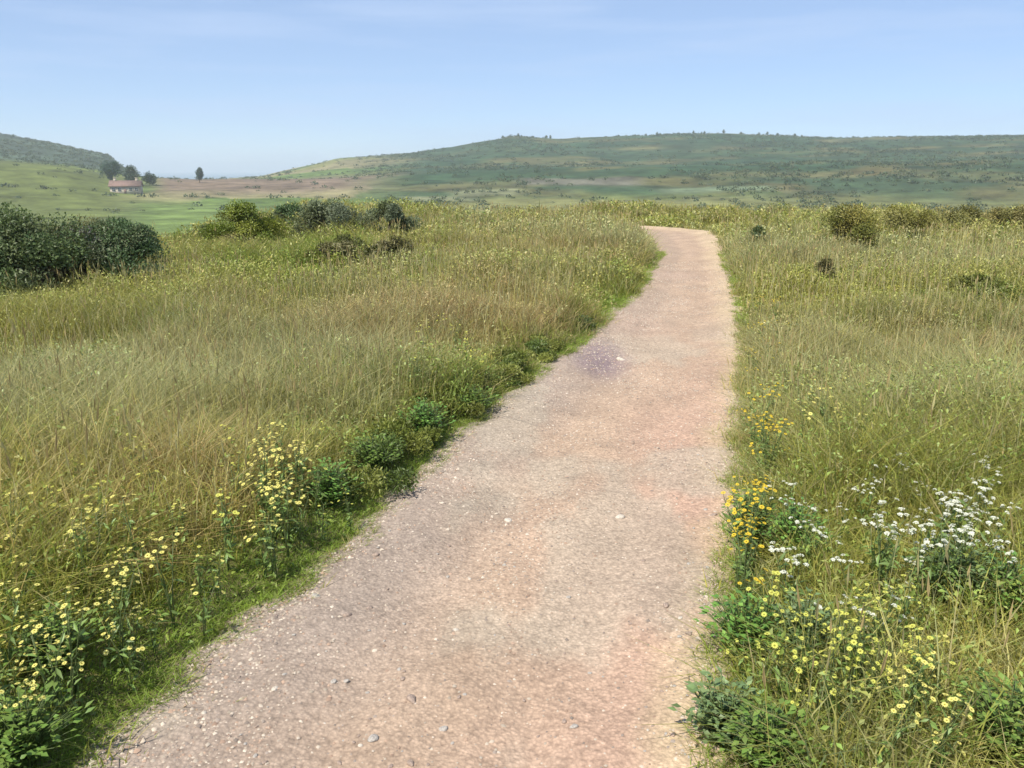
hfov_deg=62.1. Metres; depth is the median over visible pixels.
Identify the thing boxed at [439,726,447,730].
stone
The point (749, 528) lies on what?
yellow wildflower
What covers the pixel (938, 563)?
white wildflower
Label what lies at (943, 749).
yellow wildflower
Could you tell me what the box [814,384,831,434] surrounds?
yellow wildflower
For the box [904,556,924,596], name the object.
white wildflower
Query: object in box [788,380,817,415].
yellow wildflower
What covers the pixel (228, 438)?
yellow wildflower
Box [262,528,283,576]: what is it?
yellow wildflower
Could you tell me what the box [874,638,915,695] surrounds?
yellow wildflower
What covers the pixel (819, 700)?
yellow wildflower
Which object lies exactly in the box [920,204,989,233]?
gorse bush
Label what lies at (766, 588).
yellow wildflower
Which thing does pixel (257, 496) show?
yellow wildflower
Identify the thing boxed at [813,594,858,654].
white wildflower
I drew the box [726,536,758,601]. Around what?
yellow wildflower
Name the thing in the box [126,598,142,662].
yellow wildflower
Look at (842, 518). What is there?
white wildflower
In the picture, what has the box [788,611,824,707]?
yellow wildflower
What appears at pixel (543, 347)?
cushion shrub
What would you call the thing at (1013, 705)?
leafy weed
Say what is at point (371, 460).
leafy weed
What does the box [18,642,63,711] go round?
yellow wildflower
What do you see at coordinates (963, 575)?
leafy weed
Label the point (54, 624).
leafy weed
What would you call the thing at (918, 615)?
yellow wildflower
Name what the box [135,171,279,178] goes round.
sea
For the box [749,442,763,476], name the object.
yellow wildflower
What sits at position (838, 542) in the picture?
white wildflower
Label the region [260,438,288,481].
yellow wildflower
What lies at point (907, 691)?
yellow wildflower
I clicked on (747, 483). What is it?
yellow wildflower
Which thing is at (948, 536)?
white wildflower
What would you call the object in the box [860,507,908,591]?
white wildflower
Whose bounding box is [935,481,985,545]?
white wildflower
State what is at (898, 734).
yellow wildflower
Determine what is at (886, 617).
yellow wildflower
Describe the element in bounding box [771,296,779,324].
yellow wildflower
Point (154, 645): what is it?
yellow wildflower
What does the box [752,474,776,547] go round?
yellow wildflower
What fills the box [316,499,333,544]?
yellow wildflower
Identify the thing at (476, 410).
cushion shrub
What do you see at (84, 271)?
leafy bush
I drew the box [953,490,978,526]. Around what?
white wildflower
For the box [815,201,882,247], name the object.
gorse bush
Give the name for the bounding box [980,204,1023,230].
gorse bush
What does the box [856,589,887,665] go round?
yellow wildflower
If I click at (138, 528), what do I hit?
yellow wildflower
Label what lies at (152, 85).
sky
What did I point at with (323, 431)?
yellow wildflower
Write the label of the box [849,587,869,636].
yellow wildflower
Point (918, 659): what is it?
yellow wildflower
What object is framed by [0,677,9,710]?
yellow wildflower
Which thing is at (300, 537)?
yellow wildflower
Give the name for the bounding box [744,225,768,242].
shrub
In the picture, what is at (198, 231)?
leafy bush
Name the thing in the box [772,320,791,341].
yellow wildflower
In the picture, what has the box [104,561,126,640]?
yellow wildflower
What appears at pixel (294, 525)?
yellow wildflower
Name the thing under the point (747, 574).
yellow wildflower
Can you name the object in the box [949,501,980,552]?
white wildflower
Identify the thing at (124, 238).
leafy bush
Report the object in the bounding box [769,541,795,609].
white wildflower
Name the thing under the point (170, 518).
yellow wildflower
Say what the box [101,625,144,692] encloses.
yellow wildflower
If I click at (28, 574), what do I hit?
yellow wildflower
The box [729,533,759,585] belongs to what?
yellow wildflower
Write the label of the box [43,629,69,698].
yellow wildflower
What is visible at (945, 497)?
white wildflower
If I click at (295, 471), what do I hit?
yellow wildflower
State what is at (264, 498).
yellow wildflower
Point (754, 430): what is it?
yellow wildflower
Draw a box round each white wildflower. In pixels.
[764,481,794,552]
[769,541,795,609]
[779,554,808,610]
[782,480,798,511]
[789,516,827,572]
[797,508,826,572]
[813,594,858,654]
[815,529,842,563]
[831,554,863,615]
[833,503,856,551]
[851,594,910,668]
[852,483,874,539]
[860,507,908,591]
[862,464,886,508]
[869,498,915,611]
[871,511,897,594]
[878,615,913,646]
[886,581,913,606]
[891,453,908,484]
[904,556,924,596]
[905,503,961,585]
[905,524,946,617]
[908,481,921,510]
[919,507,932,536]
[922,526,974,606]
[930,523,967,574]
[933,488,967,541]
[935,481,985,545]
[935,512,974,612]
[944,496,989,544]
[948,516,1001,589]
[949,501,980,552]
[952,492,994,548]
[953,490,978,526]
[969,479,1000,540]
[971,471,1001,507]
[972,453,1000,499]
[975,539,1003,568]
[980,484,1020,552]
[994,536,1023,616]
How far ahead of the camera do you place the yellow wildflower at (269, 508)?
3.58 m
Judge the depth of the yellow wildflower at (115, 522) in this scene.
3.29 m
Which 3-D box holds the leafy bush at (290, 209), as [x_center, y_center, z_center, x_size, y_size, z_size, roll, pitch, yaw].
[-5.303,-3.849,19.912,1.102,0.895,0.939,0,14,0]
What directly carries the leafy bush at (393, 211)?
on the ground at (170, 205)
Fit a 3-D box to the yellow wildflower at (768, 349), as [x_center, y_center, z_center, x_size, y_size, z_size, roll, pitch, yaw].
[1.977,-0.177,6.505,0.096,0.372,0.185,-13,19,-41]
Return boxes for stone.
[343,613,351,616]
[367,734,378,741]
[406,694,415,703]
[407,759,413,766]
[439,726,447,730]
[570,724,578,728]
[615,514,624,518]
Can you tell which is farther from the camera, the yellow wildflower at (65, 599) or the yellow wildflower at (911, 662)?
the yellow wildflower at (65, 599)
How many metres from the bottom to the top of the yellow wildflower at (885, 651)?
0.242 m
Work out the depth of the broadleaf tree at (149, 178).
438.31 m
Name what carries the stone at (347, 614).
on the path
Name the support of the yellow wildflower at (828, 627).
on the ground at (170, 205)
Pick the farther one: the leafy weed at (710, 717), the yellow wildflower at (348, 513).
the yellow wildflower at (348, 513)
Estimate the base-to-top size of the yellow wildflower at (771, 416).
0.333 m
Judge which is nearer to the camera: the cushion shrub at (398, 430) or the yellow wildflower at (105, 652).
the yellow wildflower at (105, 652)
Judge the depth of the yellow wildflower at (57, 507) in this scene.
3.29 m
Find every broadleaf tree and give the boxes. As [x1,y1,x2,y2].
[98,160,124,179]
[122,164,140,179]
[141,170,157,184]
[194,167,203,182]
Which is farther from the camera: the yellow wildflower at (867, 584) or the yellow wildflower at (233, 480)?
the yellow wildflower at (233, 480)
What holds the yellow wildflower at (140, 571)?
on the ground at (170, 205)
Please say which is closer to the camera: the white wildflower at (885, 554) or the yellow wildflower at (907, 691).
the yellow wildflower at (907, 691)
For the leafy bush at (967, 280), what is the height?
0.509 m
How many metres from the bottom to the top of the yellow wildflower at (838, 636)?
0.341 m
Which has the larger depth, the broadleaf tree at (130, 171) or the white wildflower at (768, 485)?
the broadleaf tree at (130, 171)
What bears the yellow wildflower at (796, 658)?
on the ground at (170, 205)
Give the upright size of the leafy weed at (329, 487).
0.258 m
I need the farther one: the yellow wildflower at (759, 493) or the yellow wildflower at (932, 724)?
the yellow wildflower at (759, 493)
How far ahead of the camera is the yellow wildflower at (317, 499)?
3.81 m
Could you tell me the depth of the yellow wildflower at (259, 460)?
3.72 m
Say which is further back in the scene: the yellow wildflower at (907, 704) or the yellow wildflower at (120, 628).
the yellow wildflower at (120, 628)
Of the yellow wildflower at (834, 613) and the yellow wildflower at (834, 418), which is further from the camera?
the yellow wildflower at (834, 418)
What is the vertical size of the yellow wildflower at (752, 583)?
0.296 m
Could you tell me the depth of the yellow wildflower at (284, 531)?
3.50 m
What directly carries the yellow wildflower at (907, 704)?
on the ground at (170, 205)
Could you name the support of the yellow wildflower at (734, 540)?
on the ground at (170, 205)
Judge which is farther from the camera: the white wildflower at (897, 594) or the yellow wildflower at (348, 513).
the yellow wildflower at (348, 513)
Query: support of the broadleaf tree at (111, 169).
on the ground at (170, 205)
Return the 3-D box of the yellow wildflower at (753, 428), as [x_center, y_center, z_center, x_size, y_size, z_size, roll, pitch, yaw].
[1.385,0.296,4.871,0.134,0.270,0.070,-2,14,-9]
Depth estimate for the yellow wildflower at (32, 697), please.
2.31 m
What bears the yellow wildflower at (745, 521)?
on the ground at (170, 205)
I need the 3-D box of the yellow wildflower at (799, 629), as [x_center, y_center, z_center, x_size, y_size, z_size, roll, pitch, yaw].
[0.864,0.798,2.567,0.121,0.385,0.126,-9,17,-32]
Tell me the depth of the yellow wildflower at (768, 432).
4.56 m
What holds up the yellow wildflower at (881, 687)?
on the ground at (170, 205)
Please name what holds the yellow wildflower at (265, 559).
on the ground at (170, 205)
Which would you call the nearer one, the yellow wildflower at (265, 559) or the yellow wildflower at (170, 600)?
the yellow wildflower at (170, 600)
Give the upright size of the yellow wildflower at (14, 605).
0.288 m
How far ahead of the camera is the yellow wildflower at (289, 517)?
3.57 m
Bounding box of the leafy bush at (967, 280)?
[909,271,1023,306]
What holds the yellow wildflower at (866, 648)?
on the ground at (170, 205)
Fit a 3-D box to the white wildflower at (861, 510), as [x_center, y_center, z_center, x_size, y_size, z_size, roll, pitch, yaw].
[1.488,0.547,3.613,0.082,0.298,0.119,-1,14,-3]
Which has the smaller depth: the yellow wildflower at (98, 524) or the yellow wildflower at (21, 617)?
the yellow wildflower at (21, 617)
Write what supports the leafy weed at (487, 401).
on the ground at (170, 205)
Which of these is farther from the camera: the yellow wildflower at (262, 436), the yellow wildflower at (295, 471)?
the yellow wildflower at (262, 436)
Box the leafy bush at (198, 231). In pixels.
[186,224,213,239]
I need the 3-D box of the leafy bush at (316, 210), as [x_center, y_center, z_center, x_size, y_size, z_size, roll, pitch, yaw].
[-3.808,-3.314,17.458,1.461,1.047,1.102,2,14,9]
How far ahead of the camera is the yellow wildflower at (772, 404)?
5.37 m
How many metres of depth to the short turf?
3.15 m
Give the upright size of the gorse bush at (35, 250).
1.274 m
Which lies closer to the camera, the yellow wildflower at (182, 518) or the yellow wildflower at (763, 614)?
the yellow wildflower at (763, 614)
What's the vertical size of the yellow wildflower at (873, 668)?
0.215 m
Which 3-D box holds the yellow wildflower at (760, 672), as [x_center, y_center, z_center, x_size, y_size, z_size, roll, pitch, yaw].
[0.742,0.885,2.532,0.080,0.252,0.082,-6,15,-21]
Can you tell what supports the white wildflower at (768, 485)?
on the ground at (170, 205)
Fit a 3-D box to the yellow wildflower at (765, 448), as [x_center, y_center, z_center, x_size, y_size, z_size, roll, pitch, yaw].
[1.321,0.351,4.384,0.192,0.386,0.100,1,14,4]
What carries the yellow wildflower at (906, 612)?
on the ground at (170, 205)
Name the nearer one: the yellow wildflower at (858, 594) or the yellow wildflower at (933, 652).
the yellow wildflower at (933, 652)
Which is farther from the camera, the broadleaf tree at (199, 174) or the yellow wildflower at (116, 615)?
the broadleaf tree at (199, 174)
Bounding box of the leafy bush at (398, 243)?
[359,235,418,271]
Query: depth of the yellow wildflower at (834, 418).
4.67 m
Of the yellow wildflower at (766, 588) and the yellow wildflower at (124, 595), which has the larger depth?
the yellow wildflower at (766, 588)
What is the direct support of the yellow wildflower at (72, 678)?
on the ground at (170, 205)
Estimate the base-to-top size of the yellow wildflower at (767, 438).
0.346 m
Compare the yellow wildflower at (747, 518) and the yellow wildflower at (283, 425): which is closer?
the yellow wildflower at (747, 518)
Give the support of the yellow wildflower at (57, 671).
on the ground at (170, 205)
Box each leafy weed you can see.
[0,680,95,767]
[2,601,106,675]
[295,457,363,509]
[338,430,403,477]
[398,397,455,431]
[453,384,501,416]
[667,666,773,749]
[694,590,789,661]
[715,695,826,767]
[718,487,778,547]
[758,496,835,552]
[766,587,841,659]
[899,532,1011,608]
[934,666,1023,766]
[964,551,1023,620]
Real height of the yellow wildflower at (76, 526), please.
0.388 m
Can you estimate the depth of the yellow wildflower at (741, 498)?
3.48 m
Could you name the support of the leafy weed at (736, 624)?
on the ground at (170, 205)
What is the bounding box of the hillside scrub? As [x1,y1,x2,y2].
[0,132,1023,213]
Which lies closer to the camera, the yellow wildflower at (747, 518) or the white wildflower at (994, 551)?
the white wildflower at (994, 551)
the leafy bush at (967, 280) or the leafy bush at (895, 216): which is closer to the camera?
the leafy bush at (967, 280)
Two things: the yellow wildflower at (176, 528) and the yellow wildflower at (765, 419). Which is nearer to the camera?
the yellow wildflower at (176, 528)
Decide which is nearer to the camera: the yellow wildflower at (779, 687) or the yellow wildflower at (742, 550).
the yellow wildflower at (779, 687)
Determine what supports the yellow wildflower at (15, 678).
on the ground at (170, 205)
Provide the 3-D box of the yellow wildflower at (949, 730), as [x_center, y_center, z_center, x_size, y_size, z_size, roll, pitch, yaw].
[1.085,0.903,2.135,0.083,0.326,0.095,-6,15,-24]
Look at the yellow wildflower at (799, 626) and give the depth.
2.71 m
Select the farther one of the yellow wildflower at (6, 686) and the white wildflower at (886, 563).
the white wildflower at (886, 563)
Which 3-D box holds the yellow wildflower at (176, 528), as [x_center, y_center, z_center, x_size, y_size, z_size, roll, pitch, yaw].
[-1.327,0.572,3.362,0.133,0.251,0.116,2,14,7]
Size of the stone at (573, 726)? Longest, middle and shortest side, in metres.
0.028 x 0.022 x 0.013 m
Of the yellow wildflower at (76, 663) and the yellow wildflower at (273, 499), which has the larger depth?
the yellow wildflower at (273, 499)
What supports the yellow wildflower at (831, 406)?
on the ground at (170, 205)
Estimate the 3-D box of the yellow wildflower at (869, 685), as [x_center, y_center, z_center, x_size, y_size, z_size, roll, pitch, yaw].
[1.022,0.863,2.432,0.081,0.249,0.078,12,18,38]
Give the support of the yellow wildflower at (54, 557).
on the ground at (170, 205)
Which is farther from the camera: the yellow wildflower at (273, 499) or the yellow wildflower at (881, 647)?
the yellow wildflower at (273, 499)
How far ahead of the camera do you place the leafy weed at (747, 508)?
3.63 m
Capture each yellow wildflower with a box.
[0,531,19,607]
[0,574,31,644]
[0,583,39,689]
[0,619,36,688]
[0,652,26,701]
[0,659,17,713]
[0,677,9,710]
[0,678,46,722]
[0,682,37,725]
[2,521,24,571]
[3,489,33,543]
[13,546,52,610]
[13,601,48,643]
[14,607,89,720]
[15,605,38,659]
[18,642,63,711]
[20,640,68,725]
[32,586,78,620]
[40,537,68,577]
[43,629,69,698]
[45,485,69,531]
[57,598,99,697]
[57,648,84,730]
[64,503,96,600]
[64,510,99,589]
[68,523,104,568]
[71,459,96,499]
[84,480,115,547]
[87,502,129,576]
[89,503,111,562]
[97,586,119,649]
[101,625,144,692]
[102,606,141,675]
[103,500,123,552]
[103,545,130,589]
[103,580,128,644]
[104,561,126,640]
[108,559,139,668]
[110,489,143,587]
[113,551,135,614]
[117,539,153,600]
[125,433,146,466]
[125,521,153,569]
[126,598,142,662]
[136,466,165,519]
[138,607,162,659]
[144,527,186,630]
[151,531,173,575]
[159,499,183,548]
[163,499,190,551]
[174,496,187,547]
[185,538,213,597]
[190,577,224,639]
[196,548,227,603]
[206,480,234,551]
[213,493,245,570]
[219,424,240,463]
[220,449,247,502]
[239,463,270,522]
[243,514,281,583]
[247,445,276,491]
[247,473,275,548]
[248,442,268,497]
[249,511,277,576]
[251,476,271,519]
[252,436,275,511]
[254,424,278,451]
[258,478,294,540]
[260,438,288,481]
[261,428,281,453]
[262,472,280,531]
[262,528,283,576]
[265,479,285,542]
[268,450,311,501]
[268,467,304,535]
[269,418,291,486]
[269,447,296,508]
[269,478,297,560]
[269,487,300,542]
[271,447,290,485]
[275,421,285,462]
[281,484,309,536]
[288,439,306,499]
[290,444,317,507]
[292,438,307,491]
[295,491,309,550]
[308,467,331,517]
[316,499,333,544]
[319,421,328,446]
[338,488,354,535]
[408,349,422,392]
[451,323,464,351]
[720,491,771,579]
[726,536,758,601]
[726,631,758,680]
[727,495,746,557]
[727,517,765,564]
[728,509,757,559]
[729,485,776,537]
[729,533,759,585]
[730,522,764,597]
[733,476,763,511]
[736,518,758,560]
[737,407,748,429]
[738,567,770,611]
[739,505,752,559]
[742,478,770,544]
[744,411,772,459]
[745,642,777,707]
[746,415,766,452]
[746,543,760,578]
[746,582,791,653]
[747,390,780,434]
[749,416,768,448]
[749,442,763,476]
[749,474,778,510]
[752,417,789,472]
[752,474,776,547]
[755,423,785,475]
[757,566,770,595]
[757,622,795,685]
[758,574,772,601]
[759,571,794,639]
[760,383,782,421]
[760,419,792,460]
[761,419,772,466]
[764,336,784,364]
[764,632,817,709]
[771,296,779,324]
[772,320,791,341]
[772,588,823,701]
[777,620,812,704]
[785,611,807,670]
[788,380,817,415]
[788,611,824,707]
[789,688,810,729]
[792,611,825,653]
[794,399,815,454]
[803,646,850,719]
[806,676,837,738]
[807,632,846,735]
[812,384,831,430]
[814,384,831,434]
[814,655,863,736]
[816,406,843,437]
[817,595,856,680]
[821,394,839,421]
[826,603,844,643]
[830,609,867,694]
[831,610,878,705]
[832,595,878,659]
[837,595,878,707]
[837,660,859,722]
[849,575,886,627]
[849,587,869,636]
[854,644,882,725]
[855,651,886,710]
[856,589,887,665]
[857,652,893,708]
[864,636,891,705]
[866,659,893,720]
[867,584,902,658]
[869,625,894,679]
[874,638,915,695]
[874,695,920,762]
[876,678,932,753]
[882,563,920,661]
[887,671,935,724]
[890,645,932,751]
[900,625,929,701]
[902,624,955,733]
[903,682,969,765]
[909,634,949,712]
[911,597,934,634]
[925,688,974,767]
[931,731,970,767]
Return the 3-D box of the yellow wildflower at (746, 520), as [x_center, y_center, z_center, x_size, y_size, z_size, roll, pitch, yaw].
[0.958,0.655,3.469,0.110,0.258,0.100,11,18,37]
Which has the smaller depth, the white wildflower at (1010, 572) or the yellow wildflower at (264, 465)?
the white wildflower at (1010, 572)
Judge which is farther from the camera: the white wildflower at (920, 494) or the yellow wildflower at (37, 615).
the white wildflower at (920, 494)
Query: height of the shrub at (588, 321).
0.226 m
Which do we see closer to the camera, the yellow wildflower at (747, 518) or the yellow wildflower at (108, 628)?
the yellow wildflower at (108, 628)
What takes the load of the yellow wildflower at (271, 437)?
on the ground at (170, 205)
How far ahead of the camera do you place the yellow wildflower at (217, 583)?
3.13 m
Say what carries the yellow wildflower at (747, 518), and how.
on the ground at (170, 205)
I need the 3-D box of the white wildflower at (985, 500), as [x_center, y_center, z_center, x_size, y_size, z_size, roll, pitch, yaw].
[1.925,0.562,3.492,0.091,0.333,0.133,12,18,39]
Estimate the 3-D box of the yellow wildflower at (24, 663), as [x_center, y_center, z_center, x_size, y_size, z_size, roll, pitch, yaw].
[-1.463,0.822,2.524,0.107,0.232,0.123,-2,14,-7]
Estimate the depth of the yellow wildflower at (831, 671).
2.43 m
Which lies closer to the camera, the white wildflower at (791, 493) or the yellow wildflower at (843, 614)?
the yellow wildflower at (843, 614)
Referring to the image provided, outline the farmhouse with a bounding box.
[108,177,143,193]
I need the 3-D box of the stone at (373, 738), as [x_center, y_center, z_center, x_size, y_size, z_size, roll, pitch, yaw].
[-0.403,1.031,2.469,0.030,0.018,0.033,6,15,23]
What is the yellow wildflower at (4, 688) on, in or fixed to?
on the ground at (170, 205)
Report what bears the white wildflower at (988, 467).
on the ground at (170, 205)
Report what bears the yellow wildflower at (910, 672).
on the ground at (170, 205)
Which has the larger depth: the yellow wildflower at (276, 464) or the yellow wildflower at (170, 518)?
the yellow wildflower at (276, 464)
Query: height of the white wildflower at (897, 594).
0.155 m
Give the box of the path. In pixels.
[67,226,750,767]
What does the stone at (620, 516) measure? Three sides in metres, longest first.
0.051 x 0.036 x 0.025 m
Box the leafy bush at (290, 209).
[266,201,304,228]
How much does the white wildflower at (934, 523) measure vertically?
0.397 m
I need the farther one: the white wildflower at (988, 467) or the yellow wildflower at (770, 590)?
the white wildflower at (988, 467)
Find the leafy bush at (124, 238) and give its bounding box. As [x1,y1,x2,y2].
[79,214,171,283]
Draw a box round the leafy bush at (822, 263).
[811,257,836,289]
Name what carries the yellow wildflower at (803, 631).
on the ground at (170, 205)
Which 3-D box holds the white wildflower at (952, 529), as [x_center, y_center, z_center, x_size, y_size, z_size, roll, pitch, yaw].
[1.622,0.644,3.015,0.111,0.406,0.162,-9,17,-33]
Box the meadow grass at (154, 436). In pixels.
[0,192,1023,767]
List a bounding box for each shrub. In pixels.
[333,416,433,499]
[399,386,451,451]
[441,364,498,416]
[489,345,535,386]
[520,333,565,362]
[575,314,596,329]
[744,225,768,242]
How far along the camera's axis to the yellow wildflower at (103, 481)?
3.25 m
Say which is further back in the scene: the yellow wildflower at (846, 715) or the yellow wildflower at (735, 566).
the yellow wildflower at (735, 566)
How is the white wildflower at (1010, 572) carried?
on the ground at (170, 205)
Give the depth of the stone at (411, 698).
2.64 m
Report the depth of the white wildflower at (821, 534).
3.30 m
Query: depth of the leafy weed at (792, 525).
3.47 m
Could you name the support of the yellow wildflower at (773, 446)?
on the ground at (170, 205)
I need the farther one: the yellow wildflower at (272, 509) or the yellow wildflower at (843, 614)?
the yellow wildflower at (272, 509)
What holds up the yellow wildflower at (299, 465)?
on the ground at (170, 205)
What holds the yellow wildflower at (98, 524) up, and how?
on the ground at (170, 205)
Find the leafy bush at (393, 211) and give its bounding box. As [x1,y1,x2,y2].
[351,199,423,234]
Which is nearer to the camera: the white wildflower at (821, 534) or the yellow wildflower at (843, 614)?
the yellow wildflower at (843, 614)
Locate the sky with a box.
[0,0,1023,170]
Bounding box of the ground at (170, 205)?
[0,133,1023,767]
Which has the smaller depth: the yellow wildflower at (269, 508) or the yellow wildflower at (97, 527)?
the yellow wildflower at (97, 527)
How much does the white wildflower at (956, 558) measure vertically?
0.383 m
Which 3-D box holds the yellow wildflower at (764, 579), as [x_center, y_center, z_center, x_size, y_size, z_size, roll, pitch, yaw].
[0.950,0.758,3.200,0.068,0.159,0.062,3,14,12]
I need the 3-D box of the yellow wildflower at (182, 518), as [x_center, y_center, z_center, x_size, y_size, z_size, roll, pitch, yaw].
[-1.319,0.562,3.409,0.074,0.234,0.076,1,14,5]
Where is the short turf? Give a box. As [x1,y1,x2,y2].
[0,249,866,767]
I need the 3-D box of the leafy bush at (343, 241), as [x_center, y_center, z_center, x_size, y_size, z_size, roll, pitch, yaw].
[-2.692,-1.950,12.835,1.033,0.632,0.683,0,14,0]
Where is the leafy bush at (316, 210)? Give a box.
[291,197,362,236]
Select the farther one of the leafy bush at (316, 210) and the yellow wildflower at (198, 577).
the leafy bush at (316, 210)
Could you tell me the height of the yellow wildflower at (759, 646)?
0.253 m
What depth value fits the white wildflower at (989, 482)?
3.72 m
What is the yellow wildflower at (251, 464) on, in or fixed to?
on the ground at (170, 205)
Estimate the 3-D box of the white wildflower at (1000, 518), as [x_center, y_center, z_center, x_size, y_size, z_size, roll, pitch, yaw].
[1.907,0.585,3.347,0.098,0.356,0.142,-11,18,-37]
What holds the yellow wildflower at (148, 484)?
on the ground at (170, 205)
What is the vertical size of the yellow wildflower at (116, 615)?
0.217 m
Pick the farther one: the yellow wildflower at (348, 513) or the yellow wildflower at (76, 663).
the yellow wildflower at (348, 513)
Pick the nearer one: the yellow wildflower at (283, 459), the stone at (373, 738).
the stone at (373, 738)
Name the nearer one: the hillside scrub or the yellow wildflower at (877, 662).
the yellow wildflower at (877, 662)
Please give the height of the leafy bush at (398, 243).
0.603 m
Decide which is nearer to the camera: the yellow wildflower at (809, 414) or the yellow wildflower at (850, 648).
the yellow wildflower at (850, 648)
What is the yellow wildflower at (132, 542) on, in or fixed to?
on the ground at (170, 205)
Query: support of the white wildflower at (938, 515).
on the ground at (170, 205)
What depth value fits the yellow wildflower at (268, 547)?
3.33 m
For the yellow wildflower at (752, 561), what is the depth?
3.34 m
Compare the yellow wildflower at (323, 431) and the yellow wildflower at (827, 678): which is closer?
the yellow wildflower at (827, 678)
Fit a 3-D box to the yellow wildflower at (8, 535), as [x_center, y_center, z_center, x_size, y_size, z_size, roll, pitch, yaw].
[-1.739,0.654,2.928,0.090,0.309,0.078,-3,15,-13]
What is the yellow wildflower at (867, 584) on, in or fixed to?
on the ground at (170, 205)
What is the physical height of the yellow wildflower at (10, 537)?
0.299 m
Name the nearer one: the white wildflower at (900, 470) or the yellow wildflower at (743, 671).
the yellow wildflower at (743, 671)
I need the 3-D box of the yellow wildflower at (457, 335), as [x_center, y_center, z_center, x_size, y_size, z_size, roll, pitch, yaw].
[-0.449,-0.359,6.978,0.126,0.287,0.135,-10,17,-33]
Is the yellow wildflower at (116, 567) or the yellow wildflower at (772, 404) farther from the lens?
the yellow wildflower at (772, 404)
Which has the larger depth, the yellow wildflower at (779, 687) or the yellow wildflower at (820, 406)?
the yellow wildflower at (820, 406)
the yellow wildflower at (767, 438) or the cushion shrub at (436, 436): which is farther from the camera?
the cushion shrub at (436, 436)
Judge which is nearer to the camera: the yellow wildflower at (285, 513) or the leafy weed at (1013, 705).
the leafy weed at (1013, 705)
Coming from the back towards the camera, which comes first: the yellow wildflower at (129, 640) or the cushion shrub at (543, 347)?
the cushion shrub at (543, 347)
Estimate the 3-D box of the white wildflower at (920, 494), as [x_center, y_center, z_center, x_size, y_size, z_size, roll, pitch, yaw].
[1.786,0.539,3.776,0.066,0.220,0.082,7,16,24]
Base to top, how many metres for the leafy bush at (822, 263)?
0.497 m
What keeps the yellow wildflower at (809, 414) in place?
on the ground at (170, 205)
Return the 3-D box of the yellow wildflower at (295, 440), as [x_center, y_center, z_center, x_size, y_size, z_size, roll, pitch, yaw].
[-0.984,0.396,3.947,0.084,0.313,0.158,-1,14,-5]
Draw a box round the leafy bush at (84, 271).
[44,213,138,289]
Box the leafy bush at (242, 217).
[198,198,290,243]
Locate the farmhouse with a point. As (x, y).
(126, 186)
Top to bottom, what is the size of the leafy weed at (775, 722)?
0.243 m
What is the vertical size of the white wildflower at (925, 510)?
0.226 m
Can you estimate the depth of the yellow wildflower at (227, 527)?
3.41 m
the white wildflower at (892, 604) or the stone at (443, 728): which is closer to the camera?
the stone at (443, 728)
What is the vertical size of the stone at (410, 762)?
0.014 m
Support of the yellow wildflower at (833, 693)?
on the ground at (170, 205)
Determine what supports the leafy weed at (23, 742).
on the ground at (170, 205)
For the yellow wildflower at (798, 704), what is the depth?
2.37 m
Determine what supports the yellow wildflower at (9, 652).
on the ground at (170, 205)
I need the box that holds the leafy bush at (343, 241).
[302,233,366,266]
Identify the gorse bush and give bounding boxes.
[0,201,92,297]
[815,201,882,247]
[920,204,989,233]
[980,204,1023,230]
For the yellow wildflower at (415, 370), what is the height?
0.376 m
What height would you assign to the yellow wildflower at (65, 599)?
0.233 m
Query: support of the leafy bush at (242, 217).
on the ground at (170, 205)
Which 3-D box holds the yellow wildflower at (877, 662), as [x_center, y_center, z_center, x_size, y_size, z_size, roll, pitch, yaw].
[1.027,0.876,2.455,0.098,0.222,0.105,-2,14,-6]
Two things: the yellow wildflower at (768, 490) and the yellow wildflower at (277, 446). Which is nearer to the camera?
the yellow wildflower at (768, 490)
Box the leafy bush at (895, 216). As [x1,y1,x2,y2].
[875,204,946,238]
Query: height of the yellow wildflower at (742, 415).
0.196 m
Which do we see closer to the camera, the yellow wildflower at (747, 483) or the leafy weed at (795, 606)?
the leafy weed at (795, 606)
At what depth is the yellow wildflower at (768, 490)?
3.67 m
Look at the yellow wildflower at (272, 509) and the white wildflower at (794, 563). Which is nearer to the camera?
the white wildflower at (794, 563)
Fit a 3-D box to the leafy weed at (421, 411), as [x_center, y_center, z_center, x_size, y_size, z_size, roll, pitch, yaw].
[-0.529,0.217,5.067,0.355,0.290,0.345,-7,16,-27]
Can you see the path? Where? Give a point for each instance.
(517, 742)
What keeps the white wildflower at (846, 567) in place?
on the ground at (170, 205)
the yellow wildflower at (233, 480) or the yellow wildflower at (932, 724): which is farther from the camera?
the yellow wildflower at (233, 480)
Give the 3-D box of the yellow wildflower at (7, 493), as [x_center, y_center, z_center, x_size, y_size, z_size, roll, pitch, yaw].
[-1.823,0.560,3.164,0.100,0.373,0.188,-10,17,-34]
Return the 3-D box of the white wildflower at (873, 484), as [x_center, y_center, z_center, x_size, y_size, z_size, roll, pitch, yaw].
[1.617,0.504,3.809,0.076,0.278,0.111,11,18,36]

